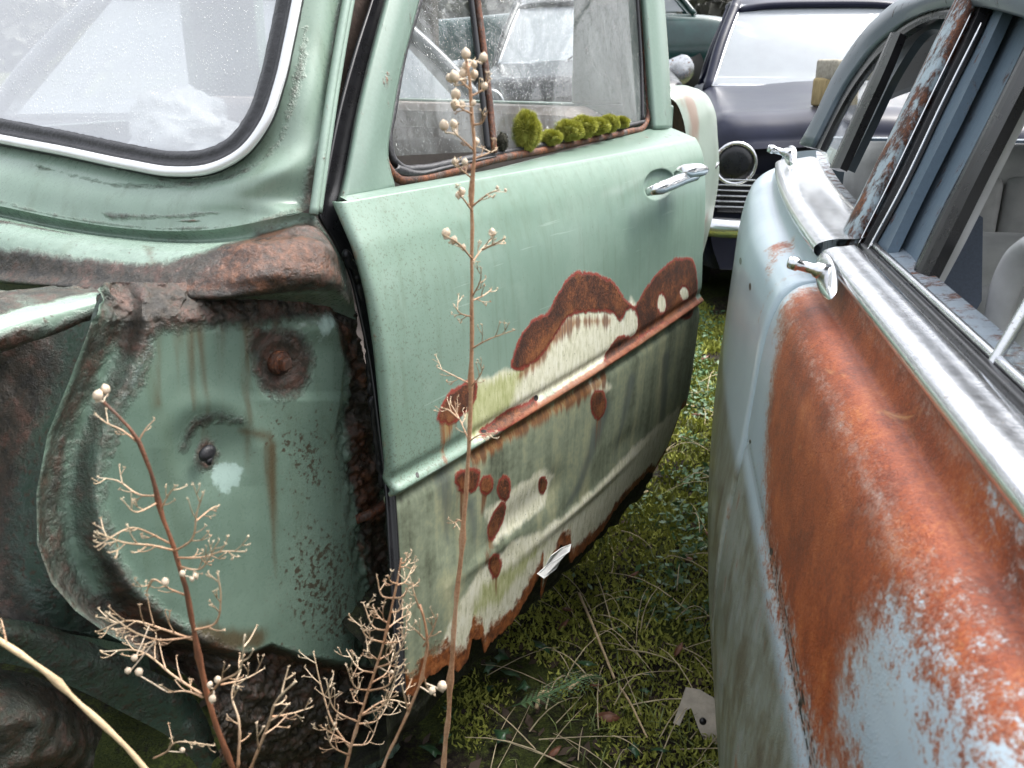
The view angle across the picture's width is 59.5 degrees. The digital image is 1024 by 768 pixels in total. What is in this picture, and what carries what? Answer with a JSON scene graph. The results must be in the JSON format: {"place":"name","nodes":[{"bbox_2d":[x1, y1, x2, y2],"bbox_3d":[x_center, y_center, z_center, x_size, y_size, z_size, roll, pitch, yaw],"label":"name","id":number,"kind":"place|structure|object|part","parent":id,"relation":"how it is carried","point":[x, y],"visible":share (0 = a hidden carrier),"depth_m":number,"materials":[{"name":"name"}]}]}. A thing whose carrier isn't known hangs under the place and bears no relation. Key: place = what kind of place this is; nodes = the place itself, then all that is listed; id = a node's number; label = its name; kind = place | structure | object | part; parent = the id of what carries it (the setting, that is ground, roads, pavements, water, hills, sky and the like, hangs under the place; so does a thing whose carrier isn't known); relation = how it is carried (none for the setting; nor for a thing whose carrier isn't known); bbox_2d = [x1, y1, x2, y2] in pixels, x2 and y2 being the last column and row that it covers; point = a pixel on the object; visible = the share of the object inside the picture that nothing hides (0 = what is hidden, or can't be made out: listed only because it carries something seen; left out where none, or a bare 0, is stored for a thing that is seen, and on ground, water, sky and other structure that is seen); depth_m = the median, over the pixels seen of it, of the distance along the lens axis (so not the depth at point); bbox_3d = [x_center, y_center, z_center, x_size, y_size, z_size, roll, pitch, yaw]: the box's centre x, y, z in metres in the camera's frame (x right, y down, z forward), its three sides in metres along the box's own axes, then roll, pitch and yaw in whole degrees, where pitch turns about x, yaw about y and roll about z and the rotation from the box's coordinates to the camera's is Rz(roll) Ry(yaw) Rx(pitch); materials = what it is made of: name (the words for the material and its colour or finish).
{"place":"outdoors","nodes":[
{"label":"outdoors","id":0,"kind":"place"},
{"bbox_2d":[1,4,698,58],"label":"sky","id":1,"kind":"structure","parent":0,"point":[443,10],"materials":[{"name":"white"}]},
{"bbox_2d":[0,60,731,767],"bbox_3d":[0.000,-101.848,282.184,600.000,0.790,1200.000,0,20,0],"label":"ground","id":2,"kind":"structure","parent":0,"point":[146,742],"depth_m":1.70,"materials":[{"name":"green plant"}]},
{"bbox_2d":[0,618,147,767],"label":"dry stick","id":3,"kind":"object","parent":2,"relation":"on","point":[56,681],"visible":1,"depth_m":0.56,"materials":[{"name":"wood"}]},
{"bbox_2d":[91,383,312,767],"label":"dry stalk","id":4,"kind":"object","parent":2,"relation":"on","point":[97,396],"visible":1,"depth_m":0.61,"materials":[{"name":"beige plant"}]},
{"bbox_2d":[0,0,479,124],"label":"grey car","id":5,"kind":"object","parent":2,"relation":"on","point":[78,49],"visible":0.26,"depth_m":3.69,"materials":[{"name":"paint"}]},
{"bbox_3d":[-1.581,-1.352,3.692,0.880,0.440,0.145,-4,20,-11],"label":"side window","id":6,"kind":"part","parent":5,"relation":"part of","materials":[{"name":"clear glass"}]},
{"bbox_3d":[-1.824,-1.743,4.767,0.880,0.440,0.145,-4,20,-11],"label":"side window","id":7,"kind":"part","parent":5,"relation":"part of","materials":[{"name":"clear glass"}]},
{"bbox_3d":[-0.652,-1.419,3.877,0.860,0.440,0.145,-4,20,-11],"label":"side window","id":8,"kind":"part","parent":5,"relation":"part of","materials":[{"name":"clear glass"}]},
{"bbox_3d":[-0.446,-1.648,4.477,0.550,0.450,1.211,-4,20,-11],"label":"rear window","id":9,"kind":"part","parent":5,"relation":"part of","materials":[{"name":"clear glass"}]},
{"bbox_2d":[0,0,708,767],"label":"green car","id":10,"kind":"object","parent":2,"relation":"on","point":[256,318],"visible":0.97,"depth_m":1.15,"materials":[{"name":"paint"}]},
{"bbox_2d":[126,84,239,150],"bbox_3d":[-0.469,-0.376,1.262,0.214,0.089,0.111,9,22,23],"label":"plastic sheet","id":11,"kind":"object","parent":10,"relation":"on","point":[186,117],"visible":0.96,"depth_m":1.22,"materials":[{"name":"white plastic"}]},
{"bbox_2d":[496,132,508,151],"bbox_3d":[-0.015,-0.376,1.390,0.023,0.033,0.024,0,20,0],"label":"moss cushion","id":12,"kind":"object","parent":10,"relation":"on","point":[502,141],"visible":0.97,"depth_m":1.39,"materials":[{"name":"plant"}]},
{"bbox_3d":[0.116,-0.294,1.598,0.324,1.257,1.278,10,22,25],"label":"door","id":13,"kind":"part","parent":10,"relation":"part of","materials":[{"name":"paint"}]},
{"bbox_2d":[510,108,542,152],"bbox_3d":[0.024,-0.410,1.450,0.058,0.077,0.058,0,20,0],"label":"moss cushion","id":14,"kind":"object","parent":10,"relation":"on","point":[526,131],"visible":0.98,"depth_m":1.44,"materials":[{"name":"green plant"}]},
{"bbox_2d":[540,128,563,146],"bbox_3d":[0.066,-0.417,1.515,0.046,0.033,0.045,0,20,0],"label":"moss cushion","id":15,"kind":"object","parent":10,"relation":"on","point":[550,137],"visible":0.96,"depth_m":1.50,"materials":[{"name":"green plant"}]},
{"bbox_2d":[552,117,584,141],"bbox_3d":[0.097,-0.444,1.567,0.065,0.046,0.061,0,20,0],"label":"moss cushion","id":16,"kind":"object","parent":10,"relation":"on","point":[571,130],"visible":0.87,"depth_m":1.55,"materials":[{"name":"green plant"}]},
{"bbox_2d":[570,113,599,138],"bbox_3d":[0.129,-0.464,1.614,0.063,0.051,0.060,0,20,0],"label":"moss cushion","id":17,"kind":"object","parent":10,"relation":"on","point":[591,125],"visible":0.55,"depth_m":1.60,"materials":[{"name":"green plant"}]},
{"bbox_2d":[593,116,611,135],"bbox_3d":[0.156,-0.478,1.659,0.058,0.040,0.058,14,24,33],"label":"moss cushion","id":18,"kind":"object","parent":10,"relation":"on","point":[605,126],"visible":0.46,"depth_m":1.65,"materials":[{"name":"green plant"}]},
{"bbox_2d":[601,114,620,132],"bbox_3d":[0.184,-0.495,1.703,0.049,0.041,0.050,0,20,0],"label":"moss cushion","id":19,"kind":"object","parent":10,"relation":"on","point":[613,120],"visible":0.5,"depth_m":1.69,"materials":[{"name":"green plant"}]},
{"bbox_2d":[617,115,630,128],"bbox_3d":[0.214,-0.511,1.750,0.039,0.029,0.039,0,20,0],"label":"moss cushion","id":20,"kind":"object","parent":10,"relation":"on","point":[625,122],"visible":0.64,"depth_m":1.74,"materials":[{"name":"green plant"}]},
{"bbox_2d":[670,85,719,251],"bbox_3d":[0.489,-0.574,2.626,0.295,0.586,0.956,8,22,21],"label":"car wing","id":21,"kind":"object","parent":10,"relation":"attached to","point":[694,114],"visible":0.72,"depth_m":2.21,"materials":[{"name":"paint"}]},
{"bbox_2d":[298,548,419,767],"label":"dry stalk","id":22,"kind":"object","parent":2,"relation":"on","point":[362,713],"visible":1,"depth_m":0.70,"materials":[{"name":"beige plant"}]},
{"bbox_2d":[0,0,786,71],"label":"hedge","id":23,"kind":"object","parent":2,"relation":"on","point":[32,15],"visible":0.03,"depth_m":30.09,"materials":[{"name":"green plant"}]},
{"bbox_2d":[381,568,446,767],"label":"dry stalk","id":24,"kind":"object","parent":2,"relation":"on","point":[441,686],"visible":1,"depth_m":0.66,"materials":[{"name":"brown plant"}]},
{"bbox_2d":[415,0,438,89],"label":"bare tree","id":25,"kind":"object","parent":2,"relation":"on","point":[427,23],"visible":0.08,"depth_m":6.66,"materials":[{"name":"grey plant"}]},
{"bbox_2d":[419,742,441,757],"bbox_3d":[-0.139,0.636,1.567,0.047,0.021,0.039,13,23,31],"label":"ivy leaf","id":26,"kind":"object","parent":2,"relation":"on","point":[432,749],"visible":0.97,"depth_m":1.56,"materials":[{"name":"green plant"}]},
{"bbox_2d":[438,733,451,743],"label":"ivy leaf","id":27,"kind":"object","parent":2,"relation":"on","point":[442,737],"visible":0.62,"depth_m":1.56,"materials":[{"name":"green plant"}]},
{"bbox_2d":[442,703,455,719],"bbox_3d":[-0.115,0.594,1.625,0.026,0.017,0.030,0,20,0],"label":"ivy leaf","id":28,"kind":"object","parent":2,"relation":"on","point":[453,709],"visible":0.62,"depth_m":1.63,"materials":[{"name":"green plant"}]},
{"bbox_2d":[185,299,727,767],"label":"leaf litter","id":29,"kind":"object","parent":2,"relation":"on","point":[505,713],"visible":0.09,"depth_m":1.75,"materials":[{"name":"brown plant"}]},
{"bbox_2d":[432,47,515,767],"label":"dry stalk","id":30,"kind":"object","parent":2,"relation":"on","point":[453,76],"visible":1,"depth_m":0.67,"materials":[{"name":"brown plant"}]},
{"bbox_2d":[483,685,495,691],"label":"ivy leaf","id":31,"kind":"object","parent":2,"relation":"on","point":[489,688],"visible":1,"depth_m":1.73,"materials":[{"name":"green plant"}]},
{"bbox_2d":[483,659,496,673],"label":"ivy leaf","id":32,"kind":"object","parent":2,"relation":"on","point":[489,666],"visible":0.96,"depth_m":1.77,"materials":[{"name":"green plant"}]},
{"bbox_2d":[494,648,508,662],"bbox_3d":[-0.024,0.548,1.814,0.033,0.012,0.029,-11,23,-28],"label":"ivy leaf","id":33,"kind":"object","parent":2,"relation":"on","point":[501,655],"visible":1,"depth_m":1.81,"materials":[{"name":"green plant"}]},
{"bbox_2d":[493,728,511,743],"bbox_3d":[-0.014,0.614,1.569,0.034,0.008,0.037,-5,21,-13],"label":"ivy leaf","id":34,"kind":"object","parent":2,"relation":"on","point":[500,734],"visible":1,"depth_m":1.57,"materials":[{"name":"green plant"}]},
{"bbox_2d":[500,670,520,677],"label":"ivy leaf","id":35,"kind":"object","parent":2,"relation":"on","point":[510,672],"visible":1,"depth_m":1.76,"materials":[{"name":"green plant"}]},
{"bbox_2d":[515,679,530,691],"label":"ivy leaf","id":36,"kind":"object","parent":2,"relation":"on","point":[523,685],"visible":1,"depth_m":1.71,"materials":[{"name":"green plant"}]},
{"bbox_2d":[533,640,551,654],"bbox_3d":[0.061,0.528,1.814,0.040,0.018,0.042,0,20,0],"label":"ivy leaf","id":37,"kind":"object","parent":2,"relation":"on","point":[539,644],"visible":0.93,"depth_m":1.81,"materials":[{"name":"green plant"}]},
{"bbox_2d":[535,690,551,708],"bbox_3d":[0.056,0.583,1.663,0.016,0.023,0.047,17,26,39],"label":"stick","id":38,"kind":"object","parent":2,"relation":"on","point":[536,706],"visible":0.54,"depth_m":1.65,"materials":[{"name":"wood"}]},
{"bbox_2d":[545,745,561,757],"bbox_3d":[0.071,0.630,1.536,0.030,0.014,0.018,0,20,0],"label":"dead leaf","id":39,"kind":"object","parent":2,"relation":"on","point":[553,752],"visible":1,"depth_m":1.53,"materials":[{"name":"brown plant"}]},
{"bbox_2d":[512,669,604,708],"bbox_3d":[0.100,0.563,1.635,0.188,0.039,0.082,-12,23,-29],"label":"fern","id":40,"kind":"object","parent":2,"relation":"on","point":[540,696],"visible":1,"depth_m":1.63,"materials":[{"name":"green plant"}]},
{"bbox_2d":[558,619,568,629],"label":"dead leaf","id":41,"kind":"object","parent":2,"relation":"on","point":[565,622],"visible":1,"depth_m":1.91,"materials":[{"name":"brown plant"}]},
{"bbox_2d":[562,607,573,610],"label":"dead leaf","id":42,"kind":"object","parent":2,"relation":"on","point":[566,609],"visible":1,"depth_m":1.98,"materials":[{"name":"brown plant"}]},
{"bbox_2d":[573,659,581,672],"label":"ivy leaf","id":43,"kind":"object","parent":2,"relation":"on","point":[575,666],"visible":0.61,"depth_m":1.79,"materials":[{"name":"green plant"}]},
{"bbox_2d":[475,0,682,101],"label":"car","id":44,"kind":"object","parent":2,"relation":"on","point":[535,63],"visible":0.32,"depth_m":6.93,"materials":[{"name":"paint"}]},
{"bbox_3d":[0.661,-3.308,8.539,1.178,0.450,0.589,0,20,0],"label":"rear window","id":45,"kind":"part","parent":44,"relation":"part of","materials":[{"name":"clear glass"}]},
{"bbox_2d":[437,301,725,767],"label":"moss","id":46,"kind":"object","parent":2,"relation":"on","point":[710,345],"visible":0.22,"depth_m":1.96,"materials":[{"name":"green plant"}]},
{"bbox_2d":[385,369,717,767],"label":"dry grass","id":47,"kind":"structure","parent":46,"relation":"on","point":[580,736],"depth_m":1.75,"materials":[{"name":"beige plant"}]},
{"bbox_2d":[674,642,682,656],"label":"dead leaf","id":48,"kind":"object","parent":46,"relation":"on","point":[678,649],"visible":1,"depth_m":1.85,"materials":[{"name":"brown plant"}]},
{"bbox_2d":[568,674,602,689],"bbox_3d":[0.139,0.573,1.720,0.090,0.030,0.012,-16,25,-37],"label":"stick","id":49,"kind":"object","parent":2,"relation":"on","point":[581,680],"visible":0.39,"depth_m":1.70,"materials":[{"name":"wood"}]},
{"bbox_2d":[576,661,596,665],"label":"ivy leaf","id":50,"kind":"object","parent":2,"relation":"on","point":[588,663],"visible":1,"depth_m":1.76,"materials":[{"name":"green plant"}]},
{"bbox_2d":[438,0,750,87],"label":"dark green car","id":51,"kind":"object","parent":2,"relation":"on","point":[690,34],"visible":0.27,"depth_m":10.52,"materials":[{"name":"paint"}]},
{"bbox_3d":[1.581,-4.589,10.481,0.860,0.440,0.145,3,20,8],"label":"side window","id":52,"kind":"part","parent":51,"relation":"part of","materials":[{"name":"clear glass"}]},
{"bbox_3d":[1.994,-4.781,10.978,0.550,0.450,1.211,3,20,8],"label":"rear window","id":53,"kind":"part","parent":51,"relation":"part of","materials":[{"name":"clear glass"}]},
{"bbox_2d":[578,593,615,678],"bbox_3d":[0.175,0.525,1.901,0.010,0.025,0.319,-3,20,-8],"label":"stick","id":54,"kind":"object","parent":2,"relation":"on","point":[595,631],"visible":1,"depth_m":1.88,"materials":[{"name":"wood"}]},
{"bbox_2d":[595,711,619,722],"bbox_3d":[0.172,0.601,1.619,0.046,0.008,0.022,0,20,0],"label":"dead leaf","id":55,"kind":"object","parent":2,"relation":"on","point":[609,716],"visible":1,"depth_m":1.62,"materials":[{"name":"brown plant"}]},
{"bbox_2d":[507,344,717,767],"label":"grass","id":56,"kind":"structure","parent":2,"relation":"on","point":[594,730],"depth_m":1.72,"materials":[{"name":"green plant"}]},
{"bbox_2d":[616,683,647,737],"bbox_3d":[0.220,0.599,1.653,0.006,0.026,0.167,-4,20,-10],"label":"stick","id":57,"kind":"object","parent":2,"relation":"on","point":[633,709],"visible":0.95,"depth_m":1.63,"materials":[{"name":"wood"}]},
{"bbox_2d":[628,741,640,757],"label":"ivy leaf","id":58,"kind":"object","parent":2,"relation":"on","point":[634,751],"visible":1,"depth_m":1.53,"materials":[{"name":"green plant"}]},
{"bbox_2d":[639,688,650,693],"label":"ivy leaf","id":59,"kind":"object","parent":2,"relation":"on","point":[645,690],"visible":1,"depth_m":1.68,"materials":[{"name":"green plant"}]},
{"bbox_2d":[572,305,724,639],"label":"weeds","id":60,"kind":"object","parent":2,"relation":"on","point":[672,574],"visible":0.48,"depth_m":2.34,"materials":[{"name":"green plant"}]},
{"bbox_2d":[649,747,670,751],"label":"ivy leaf","id":61,"kind":"object","parent":2,"relation":"on","point":[659,749],"visible":1,"depth_m":1.52,"materials":[{"name":"green plant"}]},
{"bbox_2d":[673,687,716,743],"bbox_3d":[0.357,0.610,1.608,0.132,0.116,0.044,5,21,13],"label":"metal bracket","id":62,"kind":"object","parent":2,"relation":"on","point":[700,703],"visible":0.56,"depth_m":1.61,"materials":[{"name":"grey metal"}]},
{"bbox_2d":[694,0,1023,281],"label":"navy car","id":63,"kind":"object","parent":2,"relation":"on","point":[754,89],"visible":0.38,"depth_m":5.07,"materials":[{"name":"paint"}]},
{"bbox_3d":[2.092,-2.524,6.702,1.211,0.450,0.550,3,20,9],"label":"rear window","id":64,"kind":"part","parent":63,"relation":"part of","materials":[{"name":"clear glass"}]},
{"bbox_2d":[811,78,858,105],"bbox_3d":[1.476,-1.333,4.091,0.150,0.124,0.150,-11,23,-27],"label":"wood block","id":65,"kind":"object","parent":63,"relation":"on","point":[819,87],"depth_m":4.08,"materials":[{"name":"beige wood"}]},
{"bbox_2d":[815,59,872,80],"bbox_3d":[1.513,-1.423,4.058,0.210,0.090,0.170,-5,21,-13],"label":"stone slab","id":66,"kind":"object","parent":65,"relation":"on","point":[826,68],"depth_m":4.02,"materials":[{"name":"grey stone"}]},
{"bbox_2d":[708,0,1023,767],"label":"blue car","id":67,"kind":"object","parent":2,"relation":"on","point":[866,537],"visible":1,"depth_m":0.80,"materials":[{"name":"paint"}]},
{"bbox_3d":[0.603,-0.108,2.030,0.266,0.755,1.857,8,21,20],"label":"rear door","id":68,"kind":"part","parent":67,"relation":"part of","materials":[{"name":"blue paint"}]},
{"bbox_3d":[0.212,0.407,0.541,0.141,0.705,1.400,4,20,11],"label":"front door","id":69,"kind":"part","parent":67,"relation":"part of","materials":[{"name":"blue paint"}]},
{"bbox_3d":[0.487,-0.315,1.034,0.184,0.323,0.056,-8,22,-22],"label":"window run","id":70,"kind":"part","parent":67,"relation":"part of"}
]}

